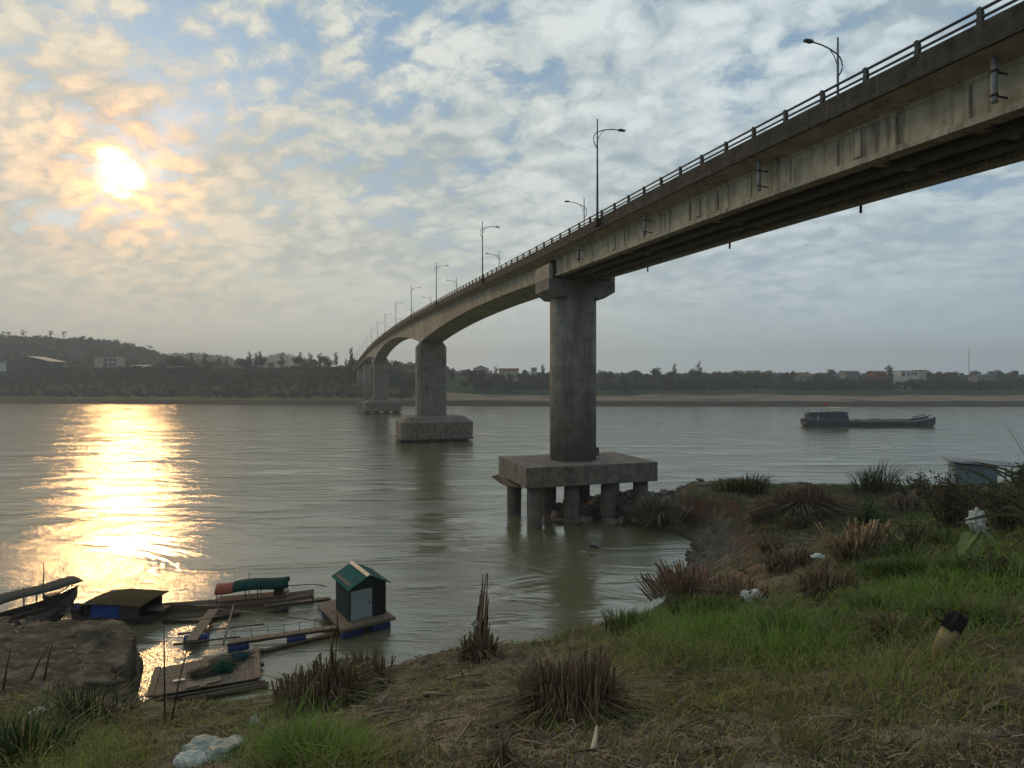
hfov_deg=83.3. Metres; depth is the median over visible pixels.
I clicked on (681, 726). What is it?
fallen stick
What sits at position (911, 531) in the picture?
weedy shrub
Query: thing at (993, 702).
fallen stick
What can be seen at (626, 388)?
broadleaf tree
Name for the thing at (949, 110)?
road bridge
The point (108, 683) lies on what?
driftwood log
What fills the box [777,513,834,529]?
weedy shrub
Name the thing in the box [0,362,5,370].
annex shed
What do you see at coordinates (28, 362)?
open sided shed
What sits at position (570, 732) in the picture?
fallen stick
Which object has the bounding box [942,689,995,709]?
grass tuft
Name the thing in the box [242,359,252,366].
broadleaf tree
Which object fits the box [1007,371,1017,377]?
broadleaf tree
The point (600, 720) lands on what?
grass tuft
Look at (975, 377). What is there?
riverside warehouse
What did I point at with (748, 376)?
broadleaf tree
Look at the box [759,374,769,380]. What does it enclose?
broadleaf tree
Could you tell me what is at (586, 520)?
riprap stone
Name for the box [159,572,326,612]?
moored boat
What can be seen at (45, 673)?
bare stem
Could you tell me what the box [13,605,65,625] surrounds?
slim boat
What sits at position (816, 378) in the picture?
broadleaf tree
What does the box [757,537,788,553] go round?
weedy shrub
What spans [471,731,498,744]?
fallen stick
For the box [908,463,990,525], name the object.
weedy shrub
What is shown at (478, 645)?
reed stubble
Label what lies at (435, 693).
fallen stick
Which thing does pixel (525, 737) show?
fallen stick
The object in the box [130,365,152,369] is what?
house
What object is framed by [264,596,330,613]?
walkway
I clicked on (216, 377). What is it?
scrub
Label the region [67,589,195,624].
houseboat
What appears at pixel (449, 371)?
woodland
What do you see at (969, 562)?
grass tuft
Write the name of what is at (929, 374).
broadleaf tree
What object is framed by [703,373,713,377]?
broadleaf tree
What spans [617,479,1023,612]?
terrace grass
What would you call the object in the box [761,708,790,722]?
grass tuft
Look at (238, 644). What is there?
float walkway
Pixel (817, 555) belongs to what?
plastic bag
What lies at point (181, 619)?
sunk skiff
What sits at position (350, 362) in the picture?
broadleaf tree
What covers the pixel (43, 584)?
mooring pole
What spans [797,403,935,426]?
river barge
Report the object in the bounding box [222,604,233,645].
pole
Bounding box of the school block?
[94,356,124,368]
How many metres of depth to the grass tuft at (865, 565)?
14.74 m
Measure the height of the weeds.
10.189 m
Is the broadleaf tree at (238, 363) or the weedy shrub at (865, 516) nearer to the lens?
the weedy shrub at (865, 516)
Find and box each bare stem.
[2,646,11,689]
[30,644,49,679]
[43,642,52,679]
[164,628,165,723]
[171,649,187,719]
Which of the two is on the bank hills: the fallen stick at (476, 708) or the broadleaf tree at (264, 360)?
the broadleaf tree at (264, 360)
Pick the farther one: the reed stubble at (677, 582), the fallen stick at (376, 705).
the reed stubble at (677, 582)
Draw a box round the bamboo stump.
[930,610,968,663]
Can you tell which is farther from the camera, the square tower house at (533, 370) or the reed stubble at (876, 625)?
the square tower house at (533, 370)
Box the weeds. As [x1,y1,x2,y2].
[0,486,1023,767]
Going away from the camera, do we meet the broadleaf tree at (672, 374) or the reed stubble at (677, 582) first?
the reed stubble at (677, 582)
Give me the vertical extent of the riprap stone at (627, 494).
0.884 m
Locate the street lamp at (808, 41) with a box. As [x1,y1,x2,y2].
[803,37,842,94]
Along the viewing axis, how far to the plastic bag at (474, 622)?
15.67 m
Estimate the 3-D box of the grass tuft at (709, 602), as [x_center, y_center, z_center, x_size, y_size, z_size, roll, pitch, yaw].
[4.852,5.234,13.753,2.702,0.770,2.000,0,0,0]
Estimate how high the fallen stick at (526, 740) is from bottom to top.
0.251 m
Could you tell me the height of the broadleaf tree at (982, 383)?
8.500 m
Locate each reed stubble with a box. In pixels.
[211,633,415,720]
[322,645,426,693]
[427,573,532,668]
[434,638,722,742]
[441,731,540,767]
[616,490,701,527]
[632,559,738,609]
[690,571,780,604]
[737,482,884,522]
[750,543,818,577]
[769,558,881,603]
[792,517,901,567]
[846,609,937,639]
[860,488,936,512]
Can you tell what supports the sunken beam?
on the river water
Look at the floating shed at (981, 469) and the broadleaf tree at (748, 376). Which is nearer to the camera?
the floating shed at (981, 469)
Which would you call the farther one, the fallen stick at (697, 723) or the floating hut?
the floating hut
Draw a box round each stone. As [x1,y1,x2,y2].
[551,510,563,519]
[554,518,563,522]
[556,502,563,508]
[575,516,592,525]
[579,505,591,514]
[582,505,594,511]
[585,495,595,500]
[585,498,600,510]
[604,518,618,525]
[616,495,625,502]
[617,516,624,524]
[618,501,632,515]
[623,491,631,498]
[631,516,641,522]
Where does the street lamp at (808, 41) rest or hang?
attached to the road bridge
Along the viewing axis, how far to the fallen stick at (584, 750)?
3.15 m
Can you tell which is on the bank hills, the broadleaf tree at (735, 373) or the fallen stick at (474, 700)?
the broadleaf tree at (735, 373)
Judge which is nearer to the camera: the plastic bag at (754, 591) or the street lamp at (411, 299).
the plastic bag at (754, 591)
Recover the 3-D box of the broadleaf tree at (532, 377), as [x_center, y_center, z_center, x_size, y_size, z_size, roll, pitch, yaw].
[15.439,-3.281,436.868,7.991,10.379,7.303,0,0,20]
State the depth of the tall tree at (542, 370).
494.01 m
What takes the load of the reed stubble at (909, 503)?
on the riverbank ground at (36, 639)
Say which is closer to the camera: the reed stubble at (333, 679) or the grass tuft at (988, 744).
the grass tuft at (988, 744)
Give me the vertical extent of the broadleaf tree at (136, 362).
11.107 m
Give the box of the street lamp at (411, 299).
[410,285,419,317]
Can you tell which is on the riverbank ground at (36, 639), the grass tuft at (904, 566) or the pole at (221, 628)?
the grass tuft at (904, 566)
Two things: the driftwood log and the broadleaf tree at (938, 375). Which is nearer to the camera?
the driftwood log
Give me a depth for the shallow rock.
42.63 m
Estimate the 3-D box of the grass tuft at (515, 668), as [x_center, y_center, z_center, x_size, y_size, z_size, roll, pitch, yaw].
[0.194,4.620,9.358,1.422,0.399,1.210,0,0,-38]
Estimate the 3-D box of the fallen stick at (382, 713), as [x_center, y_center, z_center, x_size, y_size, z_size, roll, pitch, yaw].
[-1.482,3.619,6.240,0.044,0.149,0.768,0,0,42]
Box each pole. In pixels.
[43,563,43,607]
[173,636,239,645]
[177,623,263,634]
[192,606,271,622]
[216,608,330,622]
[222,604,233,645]
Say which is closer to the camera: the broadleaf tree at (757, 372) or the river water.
the river water
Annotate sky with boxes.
[0,0,1023,374]
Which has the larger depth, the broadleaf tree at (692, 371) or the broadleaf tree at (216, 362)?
the broadleaf tree at (216, 362)
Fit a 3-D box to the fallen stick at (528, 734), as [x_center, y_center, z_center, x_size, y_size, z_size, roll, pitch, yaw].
[0.070,2.453,4.081,0.030,0.396,0.905,0,0,-9]
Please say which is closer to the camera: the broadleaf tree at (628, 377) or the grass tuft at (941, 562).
the grass tuft at (941, 562)
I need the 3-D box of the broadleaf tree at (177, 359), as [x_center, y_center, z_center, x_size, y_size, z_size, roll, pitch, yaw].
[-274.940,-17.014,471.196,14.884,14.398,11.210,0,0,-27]
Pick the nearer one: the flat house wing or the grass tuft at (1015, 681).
the grass tuft at (1015, 681)
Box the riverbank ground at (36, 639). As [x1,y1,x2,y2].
[0,481,1023,767]
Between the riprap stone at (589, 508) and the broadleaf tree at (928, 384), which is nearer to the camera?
the riprap stone at (589, 508)
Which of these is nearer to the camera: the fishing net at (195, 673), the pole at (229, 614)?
the fishing net at (195, 673)
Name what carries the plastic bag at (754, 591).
on the riverbank ground at (36, 639)
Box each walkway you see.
[227,616,336,653]
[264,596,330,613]
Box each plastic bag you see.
[173,749,206,767]
[181,734,245,764]
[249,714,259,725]
[470,616,478,627]
[740,589,766,603]
[810,553,825,558]
[965,507,985,532]
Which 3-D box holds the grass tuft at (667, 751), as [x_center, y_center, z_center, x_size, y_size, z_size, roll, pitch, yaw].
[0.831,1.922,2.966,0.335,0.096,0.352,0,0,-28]
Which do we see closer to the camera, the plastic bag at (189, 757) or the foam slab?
the plastic bag at (189, 757)
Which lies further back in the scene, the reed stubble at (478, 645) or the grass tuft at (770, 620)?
the reed stubble at (478, 645)
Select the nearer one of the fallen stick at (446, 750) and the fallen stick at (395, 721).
the fallen stick at (446, 750)
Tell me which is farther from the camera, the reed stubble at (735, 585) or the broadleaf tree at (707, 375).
the broadleaf tree at (707, 375)
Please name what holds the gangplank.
on the river water
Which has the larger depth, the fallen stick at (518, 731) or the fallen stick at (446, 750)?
the fallen stick at (518, 731)
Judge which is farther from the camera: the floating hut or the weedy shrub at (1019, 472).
the weedy shrub at (1019, 472)
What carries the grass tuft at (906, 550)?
on the riverbank ground at (36, 639)
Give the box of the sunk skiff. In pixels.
[161,608,240,623]
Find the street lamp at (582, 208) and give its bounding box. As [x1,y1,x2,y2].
[564,198,586,225]
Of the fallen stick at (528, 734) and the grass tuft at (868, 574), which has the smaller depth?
the fallen stick at (528, 734)
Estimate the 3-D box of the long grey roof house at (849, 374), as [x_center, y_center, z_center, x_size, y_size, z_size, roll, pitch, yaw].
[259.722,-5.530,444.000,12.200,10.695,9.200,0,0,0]
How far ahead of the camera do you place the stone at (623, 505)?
51.42 m
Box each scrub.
[0,365,414,398]
[472,376,1023,390]
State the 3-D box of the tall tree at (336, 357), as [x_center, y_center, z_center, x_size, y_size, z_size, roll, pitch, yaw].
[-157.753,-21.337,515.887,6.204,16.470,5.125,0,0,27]
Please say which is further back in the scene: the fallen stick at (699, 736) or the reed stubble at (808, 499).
the reed stubble at (808, 499)
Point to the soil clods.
(498, 682)
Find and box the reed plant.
[944,425,1023,549]
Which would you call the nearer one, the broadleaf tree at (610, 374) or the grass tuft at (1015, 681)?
the grass tuft at (1015, 681)
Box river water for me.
[0,404,1023,702]
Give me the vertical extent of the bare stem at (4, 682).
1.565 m
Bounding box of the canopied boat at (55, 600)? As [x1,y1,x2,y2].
[0,576,82,620]
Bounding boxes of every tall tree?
[202,352,207,362]
[257,351,262,365]
[333,352,338,365]
[348,347,353,360]
[541,365,545,377]
[695,361,702,377]
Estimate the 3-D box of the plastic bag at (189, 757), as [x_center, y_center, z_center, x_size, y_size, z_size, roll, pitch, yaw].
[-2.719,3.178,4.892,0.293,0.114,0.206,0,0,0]
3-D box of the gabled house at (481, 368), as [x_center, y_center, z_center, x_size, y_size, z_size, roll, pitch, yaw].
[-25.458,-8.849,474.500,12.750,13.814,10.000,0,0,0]
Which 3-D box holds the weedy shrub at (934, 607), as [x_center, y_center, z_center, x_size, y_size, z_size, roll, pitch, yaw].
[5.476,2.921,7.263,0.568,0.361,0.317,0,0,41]
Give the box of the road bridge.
[351,0,1023,528]
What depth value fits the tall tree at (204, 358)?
520.36 m
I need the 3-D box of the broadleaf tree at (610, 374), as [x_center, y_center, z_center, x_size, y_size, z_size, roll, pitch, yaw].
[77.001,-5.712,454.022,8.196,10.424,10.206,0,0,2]
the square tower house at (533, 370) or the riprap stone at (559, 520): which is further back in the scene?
the square tower house at (533, 370)
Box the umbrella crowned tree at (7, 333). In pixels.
[2,332,10,343]
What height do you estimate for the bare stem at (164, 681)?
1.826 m
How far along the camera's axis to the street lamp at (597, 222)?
39.94 m
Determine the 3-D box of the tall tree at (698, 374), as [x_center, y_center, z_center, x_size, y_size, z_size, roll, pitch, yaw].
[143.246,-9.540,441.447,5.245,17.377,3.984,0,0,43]
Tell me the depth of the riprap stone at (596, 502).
52.33 m
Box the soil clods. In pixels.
[0,480,1021,767]
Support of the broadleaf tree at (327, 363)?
on the bank hills
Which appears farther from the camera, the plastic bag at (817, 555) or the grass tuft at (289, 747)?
the plastic bag at (817, 555)
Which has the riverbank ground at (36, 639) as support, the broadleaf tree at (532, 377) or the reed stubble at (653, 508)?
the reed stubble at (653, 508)
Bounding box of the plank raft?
[144,645,268,701]
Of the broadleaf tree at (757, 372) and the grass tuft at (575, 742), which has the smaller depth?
the grass tuft at (575, 742)
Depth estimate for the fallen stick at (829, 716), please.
3.81 m
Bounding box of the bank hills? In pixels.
[0,341,1023,406]
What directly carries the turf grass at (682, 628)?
on the riverbank ground at (36, 639)
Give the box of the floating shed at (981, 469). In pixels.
[941,457,1022,484]
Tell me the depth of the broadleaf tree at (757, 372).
474.41 m
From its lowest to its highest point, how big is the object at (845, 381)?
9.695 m
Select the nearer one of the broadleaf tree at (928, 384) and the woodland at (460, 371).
the broadleaf tree at (928, 384)
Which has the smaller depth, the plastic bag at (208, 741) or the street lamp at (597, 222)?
the plastic bag at (208, 741)
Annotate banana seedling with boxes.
[958,527,999,556]
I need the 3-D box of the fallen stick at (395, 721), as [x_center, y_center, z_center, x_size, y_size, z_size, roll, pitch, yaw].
[-1.181,3.232,5.484,0.032,0.212,0.748,0,0,37]
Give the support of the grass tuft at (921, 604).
on the riverbank ground at (36, 639)
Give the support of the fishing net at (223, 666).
on the plank raft
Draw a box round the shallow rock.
[589,541,602,547]
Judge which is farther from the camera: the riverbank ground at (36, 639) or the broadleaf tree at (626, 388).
the broadleaf tree at (626, 388)
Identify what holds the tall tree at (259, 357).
on the bank hills
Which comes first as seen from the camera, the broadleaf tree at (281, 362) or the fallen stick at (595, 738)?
the fallen stick at (595, 738)
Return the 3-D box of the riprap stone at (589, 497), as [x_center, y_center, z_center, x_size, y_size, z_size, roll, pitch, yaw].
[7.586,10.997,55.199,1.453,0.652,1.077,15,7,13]
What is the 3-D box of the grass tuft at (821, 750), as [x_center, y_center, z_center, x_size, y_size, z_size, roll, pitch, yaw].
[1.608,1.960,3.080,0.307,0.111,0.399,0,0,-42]
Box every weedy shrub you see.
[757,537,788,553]
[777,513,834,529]
[839,493,899,530]
[879,513,943,548]
[887,469,945,497]
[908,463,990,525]
[919,601,974,624]
[926,482,1011,504]
[955,542,1016,575]
[961,473,1023,534]
[1003,458,1023,493]
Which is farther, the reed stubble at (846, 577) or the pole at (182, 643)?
the pole at (182, 643)
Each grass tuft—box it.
[0,673,175,729]
[0,676,151,767]
[235,717,415,767]
[492,656,555,678]
[557,737,588,750]
[577,711,631,728]
[585,600,684,638]
[626,725,696,753]
[636,739,703,765]
[658,588,759,618]
[705,470,776,494]
[730,608,856,643]
[749,697,829,724]
[750,716,852,761]
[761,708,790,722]
[765,715,805,728]
[791,740,854,759]
[818,686,1001,734]
[822,586,924,614]
[822,747,859,763]
[831,538,924,559]
[832,566,891,583]
[836,558,877,576]
[841,460,914,492]
[851,554,921,570]
[858,554,935,575]
[860,540,954,561]
[870,534,941,557]
[871,548,952,575]
[872,557,946,575]
[879,590,972,616]
[913,589,1021,618]
[919,526,1004,545]
[919,551,984,572]
[939,602,1020,627]
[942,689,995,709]
[945,549,1023,568]
[953,737,1018,755]
[969,691,1023,712]
[971,554,1023,582]
[977,676,1022,688]
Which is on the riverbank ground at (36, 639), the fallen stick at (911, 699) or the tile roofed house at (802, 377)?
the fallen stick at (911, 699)
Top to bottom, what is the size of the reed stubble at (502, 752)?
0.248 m
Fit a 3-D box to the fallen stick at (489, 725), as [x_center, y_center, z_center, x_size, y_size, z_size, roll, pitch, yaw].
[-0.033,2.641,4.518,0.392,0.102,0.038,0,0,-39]
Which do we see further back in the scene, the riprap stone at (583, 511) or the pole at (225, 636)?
the riprap stone at (583, 511)
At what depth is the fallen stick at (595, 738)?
3.41 m
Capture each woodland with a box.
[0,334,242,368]
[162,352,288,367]
[251,352,323,366]
[371,360,1023,380]
[453,369,958,379]
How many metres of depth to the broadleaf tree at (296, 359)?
506.39 m
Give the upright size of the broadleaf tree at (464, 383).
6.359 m
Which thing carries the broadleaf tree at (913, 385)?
on the bank hills
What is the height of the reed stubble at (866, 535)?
1.604 m
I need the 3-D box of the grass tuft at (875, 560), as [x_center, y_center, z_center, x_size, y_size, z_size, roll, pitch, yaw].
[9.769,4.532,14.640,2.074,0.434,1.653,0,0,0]
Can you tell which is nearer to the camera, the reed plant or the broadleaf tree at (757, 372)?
the reed plant
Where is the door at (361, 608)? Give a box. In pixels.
[351,588,371,620]
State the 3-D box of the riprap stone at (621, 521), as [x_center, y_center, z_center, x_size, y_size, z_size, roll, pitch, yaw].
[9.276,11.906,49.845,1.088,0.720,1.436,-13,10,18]
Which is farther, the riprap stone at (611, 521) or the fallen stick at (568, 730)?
the riprap stone at (611, 521)
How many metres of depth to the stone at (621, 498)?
53.15 m
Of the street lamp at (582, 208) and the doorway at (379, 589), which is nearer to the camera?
the doorway at (379, 589)
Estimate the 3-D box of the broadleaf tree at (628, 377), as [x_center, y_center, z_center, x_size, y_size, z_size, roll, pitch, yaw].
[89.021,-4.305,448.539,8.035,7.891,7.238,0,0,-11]
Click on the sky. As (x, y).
(231, 178)
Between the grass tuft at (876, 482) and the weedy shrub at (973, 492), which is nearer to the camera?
the weedy shrub at (973, 492)
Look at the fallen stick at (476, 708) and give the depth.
5.65 m
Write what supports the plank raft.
on the river water
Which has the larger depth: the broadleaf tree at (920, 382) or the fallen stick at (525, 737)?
the broadleaf tree at (920, 382)
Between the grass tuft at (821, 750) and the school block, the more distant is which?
the school block
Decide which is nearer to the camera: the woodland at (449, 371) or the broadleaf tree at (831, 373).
the broadleaf tree at (831, 373)
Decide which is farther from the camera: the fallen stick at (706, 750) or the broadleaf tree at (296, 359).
the broadleaf tree at (296, 359)
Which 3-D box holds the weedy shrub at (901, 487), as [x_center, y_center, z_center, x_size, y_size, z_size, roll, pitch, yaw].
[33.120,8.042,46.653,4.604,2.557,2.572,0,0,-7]
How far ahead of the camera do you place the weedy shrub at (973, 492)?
42.10 m
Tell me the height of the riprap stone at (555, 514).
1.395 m
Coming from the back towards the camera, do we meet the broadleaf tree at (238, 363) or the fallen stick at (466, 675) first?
the broadleaf tree at (238, 363)
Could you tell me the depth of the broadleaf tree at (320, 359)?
497.64 m
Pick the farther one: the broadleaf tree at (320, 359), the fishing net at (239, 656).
the broadleaf tree at (320, 359)
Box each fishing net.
[184,664,219,681]
[203,658,240,675]
[227,649,257,662]
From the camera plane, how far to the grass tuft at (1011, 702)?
3.76 m
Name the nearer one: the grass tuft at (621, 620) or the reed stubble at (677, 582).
the grass tuft at (621, 620)
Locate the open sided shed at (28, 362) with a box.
[3,356,63,371]
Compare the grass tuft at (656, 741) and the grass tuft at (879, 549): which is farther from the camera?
the grass tuft at (879, 549)
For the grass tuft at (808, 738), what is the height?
0.170 m
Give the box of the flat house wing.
[911,370,925,380]
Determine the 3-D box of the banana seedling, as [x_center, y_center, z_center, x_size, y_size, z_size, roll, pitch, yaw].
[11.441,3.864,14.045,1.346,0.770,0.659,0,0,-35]
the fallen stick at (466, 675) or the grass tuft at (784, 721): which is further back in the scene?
the fallen stick at (466, 675)
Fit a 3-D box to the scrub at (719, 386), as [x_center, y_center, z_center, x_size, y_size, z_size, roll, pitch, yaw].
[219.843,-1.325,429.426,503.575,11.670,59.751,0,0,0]
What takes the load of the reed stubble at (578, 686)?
on the riverbank ground at (36, 639)
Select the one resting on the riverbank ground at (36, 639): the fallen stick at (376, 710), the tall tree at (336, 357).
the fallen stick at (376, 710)
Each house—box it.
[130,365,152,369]
[473,366,488,380]
[498,368,518,381]
[531,368,536,375]
[794,374,813,386]
[839,371,859,381]
[867,371,885,388]
[893,371,917,389]
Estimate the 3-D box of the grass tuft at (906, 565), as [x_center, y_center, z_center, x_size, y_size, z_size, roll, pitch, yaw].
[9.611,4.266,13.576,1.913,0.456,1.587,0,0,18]
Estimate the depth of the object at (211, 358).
1163.56 m
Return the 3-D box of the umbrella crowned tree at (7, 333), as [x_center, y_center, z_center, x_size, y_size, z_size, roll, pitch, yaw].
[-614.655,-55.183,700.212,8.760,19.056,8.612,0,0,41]
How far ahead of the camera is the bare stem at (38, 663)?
20.84 m
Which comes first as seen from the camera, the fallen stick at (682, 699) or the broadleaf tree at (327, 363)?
the fallen stick at (682, 699)
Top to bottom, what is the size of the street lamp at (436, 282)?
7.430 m
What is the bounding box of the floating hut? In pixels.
[310,561,395,638]
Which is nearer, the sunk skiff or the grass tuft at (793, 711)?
the grass tuft at (793, 711)
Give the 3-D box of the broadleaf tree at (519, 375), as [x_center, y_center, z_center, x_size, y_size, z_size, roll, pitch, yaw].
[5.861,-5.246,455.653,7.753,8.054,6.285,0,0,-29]
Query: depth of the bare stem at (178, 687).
10.82 m
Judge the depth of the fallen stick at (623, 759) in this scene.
2.87 m
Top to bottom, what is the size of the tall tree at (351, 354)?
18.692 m
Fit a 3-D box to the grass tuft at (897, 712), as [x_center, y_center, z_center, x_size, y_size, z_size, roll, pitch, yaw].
[2.450,2.022,3.554,0.852,0.275,1.223,0,0,-36]
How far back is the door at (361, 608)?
28.11 m
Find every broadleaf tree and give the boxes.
[130,359,138,364]
[165,355,185,368]
[212,359,221,367]
[234,358,245,368]
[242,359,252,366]
[257,357,268,366]
[277,360,285,366]
[291,357,301,364]
[318,356,326,362]
[323,358,335,371]
[346,360,353,365]
[460,381,468,386]
[465,371,477,378]
[515,373,523,378]
[527,374,536,381]
[598,370,605,376]
[604,371,614,379]
[621,374,630,379]
[622,385,631,392]
[635,373,644,379]
[642,373,650,379]
[650,368,660,379]
[669,370,676,378]
[689,368,696,376]
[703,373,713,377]
[732,370,740,379]
[744,373,751,380]
[753,370,759,378]
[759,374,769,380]
[796,382,804,390]
[812,374,820,381]
[826,369,836,378]
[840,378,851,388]
[894,381,903,389]
[910,382,918,389]
[917,379,924,389]
[924,382,932,389]
[926,370,933,378]
[934,371,945,378]
[977,380,986,390]
[994,369,1003,377]
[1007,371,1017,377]
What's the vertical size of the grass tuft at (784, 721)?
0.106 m
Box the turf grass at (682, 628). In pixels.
[0,480,1023,767]
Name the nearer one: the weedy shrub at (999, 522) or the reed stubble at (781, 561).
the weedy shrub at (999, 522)
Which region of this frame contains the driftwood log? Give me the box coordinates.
[85,669,126,686]
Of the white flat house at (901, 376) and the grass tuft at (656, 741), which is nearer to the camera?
the grass tuft at (656, 741)
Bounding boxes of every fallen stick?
[347,709,404,729]
[351,705,373,708]
[358,715,416,734]
[363,705,386,716]
[370,705,411,711]
[373,693,389,708]
[422,691,450,695]
[433,716,464,721]
[438,743,451,758]
[447,672,488,679]
[450,718,472,749]
[453,696,493,703]
[457,703,497,714]
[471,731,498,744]
[486,716,522,728]
[507,729,526,736]
[511,719,534,740]
[514,733,530,739]
[515,737,555,747]
[544,731,578,742]
[559,720,587,734]
[567,748,604,753]
[589,725,597,755]
[595,749,623,757]
[602,753,638,766]
[669,715,705,733]
[671,693,694,708]
[683,732,717,747]
[688,719,715,727]
[704,746,730,751]
[805,715,863,720]
[873,685,936,710]
[886,732,906,745]
[984,696,1011,708]
[997,734,1019,737]
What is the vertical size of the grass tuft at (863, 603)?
0.447 m
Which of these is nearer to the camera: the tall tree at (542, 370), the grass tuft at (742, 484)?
the grass tuft at (742, 484)
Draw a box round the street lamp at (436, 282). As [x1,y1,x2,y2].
[435,262,448,304]
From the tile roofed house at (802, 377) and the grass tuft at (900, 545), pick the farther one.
the tile roofed house at (802, 377)
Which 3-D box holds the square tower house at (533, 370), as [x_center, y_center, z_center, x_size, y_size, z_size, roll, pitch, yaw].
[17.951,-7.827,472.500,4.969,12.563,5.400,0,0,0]
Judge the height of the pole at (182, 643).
0.113 m
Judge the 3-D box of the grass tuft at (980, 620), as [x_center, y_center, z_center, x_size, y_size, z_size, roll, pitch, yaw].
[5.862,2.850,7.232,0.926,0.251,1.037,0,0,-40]
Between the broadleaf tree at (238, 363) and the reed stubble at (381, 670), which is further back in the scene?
the broadleaf tree at (238, 363)
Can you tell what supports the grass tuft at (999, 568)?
on the riverbank ground at (36, 639)
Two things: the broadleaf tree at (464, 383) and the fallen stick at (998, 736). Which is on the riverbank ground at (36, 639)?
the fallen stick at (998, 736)
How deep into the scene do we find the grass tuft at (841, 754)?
3.06 m
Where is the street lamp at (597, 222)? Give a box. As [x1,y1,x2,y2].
[593,119,625,226]
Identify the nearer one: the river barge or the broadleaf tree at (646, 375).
the river barge
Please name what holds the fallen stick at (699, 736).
on the riverbank ground at (36, 639)
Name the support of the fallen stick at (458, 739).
on the riverbank ground at (36, 639)
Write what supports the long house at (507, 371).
on the bank hills
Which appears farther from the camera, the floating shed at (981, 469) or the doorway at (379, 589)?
the floating shed at (981, 469)
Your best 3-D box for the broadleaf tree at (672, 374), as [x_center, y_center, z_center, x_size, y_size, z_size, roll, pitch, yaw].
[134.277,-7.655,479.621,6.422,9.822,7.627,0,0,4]
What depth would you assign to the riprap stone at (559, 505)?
54.59 m
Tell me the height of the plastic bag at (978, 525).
0.724 m
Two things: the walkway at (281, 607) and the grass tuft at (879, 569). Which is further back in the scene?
the walkway at (281, 607)
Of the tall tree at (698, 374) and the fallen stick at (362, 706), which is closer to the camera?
the fallen stick at (362, 706)
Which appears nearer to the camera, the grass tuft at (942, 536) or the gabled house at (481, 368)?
the grass tuft at (942, 536)
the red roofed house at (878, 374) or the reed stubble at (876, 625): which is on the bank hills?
the red roofed house at (878, 374)
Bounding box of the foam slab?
[173,678,185,681]
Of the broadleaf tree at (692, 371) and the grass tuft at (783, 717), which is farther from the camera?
the broadleaf tree at (692, 371)
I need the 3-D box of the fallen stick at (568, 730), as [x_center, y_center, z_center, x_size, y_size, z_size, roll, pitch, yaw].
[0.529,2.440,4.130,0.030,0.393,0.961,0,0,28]
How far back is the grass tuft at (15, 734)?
7.21 m
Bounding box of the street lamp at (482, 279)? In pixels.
[480,221,498,282]
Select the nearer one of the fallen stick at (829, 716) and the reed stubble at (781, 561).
the fallen stick at (829, 716)
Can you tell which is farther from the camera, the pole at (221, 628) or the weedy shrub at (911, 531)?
the pole at (221, 628)
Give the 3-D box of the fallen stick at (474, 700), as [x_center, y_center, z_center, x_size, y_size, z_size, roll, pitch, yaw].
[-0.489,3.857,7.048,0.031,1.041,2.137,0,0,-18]
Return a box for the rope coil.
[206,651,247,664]
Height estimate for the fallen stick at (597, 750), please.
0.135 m
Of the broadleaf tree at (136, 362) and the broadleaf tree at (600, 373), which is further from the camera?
the broadleaf tree at (136, 362)
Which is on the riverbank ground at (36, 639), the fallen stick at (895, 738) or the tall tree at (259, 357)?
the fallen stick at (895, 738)
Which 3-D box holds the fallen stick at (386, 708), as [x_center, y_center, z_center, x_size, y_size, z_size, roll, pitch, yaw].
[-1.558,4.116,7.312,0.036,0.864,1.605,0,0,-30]
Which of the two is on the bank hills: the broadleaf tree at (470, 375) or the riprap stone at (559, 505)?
the broadleaf tree at (470, 375)
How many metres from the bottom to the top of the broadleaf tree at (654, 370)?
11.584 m
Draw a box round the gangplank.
[183,609,217,642]
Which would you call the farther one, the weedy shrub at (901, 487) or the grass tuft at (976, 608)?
the weedy shrub at (901, 487)
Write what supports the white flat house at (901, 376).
on the bank hills
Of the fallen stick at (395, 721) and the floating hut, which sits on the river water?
the floating hut
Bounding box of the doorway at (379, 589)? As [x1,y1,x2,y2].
[375,584,384,614]
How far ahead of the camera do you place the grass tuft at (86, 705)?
10.93 m
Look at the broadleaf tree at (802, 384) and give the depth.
403.57 m
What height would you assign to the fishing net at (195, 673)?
0.131 m
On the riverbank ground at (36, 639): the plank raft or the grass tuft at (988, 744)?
the grass tuft at (988, 744)
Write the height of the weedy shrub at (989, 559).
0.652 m
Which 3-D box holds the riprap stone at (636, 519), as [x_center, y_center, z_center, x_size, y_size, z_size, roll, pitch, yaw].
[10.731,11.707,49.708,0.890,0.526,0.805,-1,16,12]
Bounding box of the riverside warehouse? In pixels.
[968,374,994,382]
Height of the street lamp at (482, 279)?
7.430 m
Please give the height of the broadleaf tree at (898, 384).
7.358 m
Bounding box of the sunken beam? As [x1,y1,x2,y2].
[262,632,334,653]

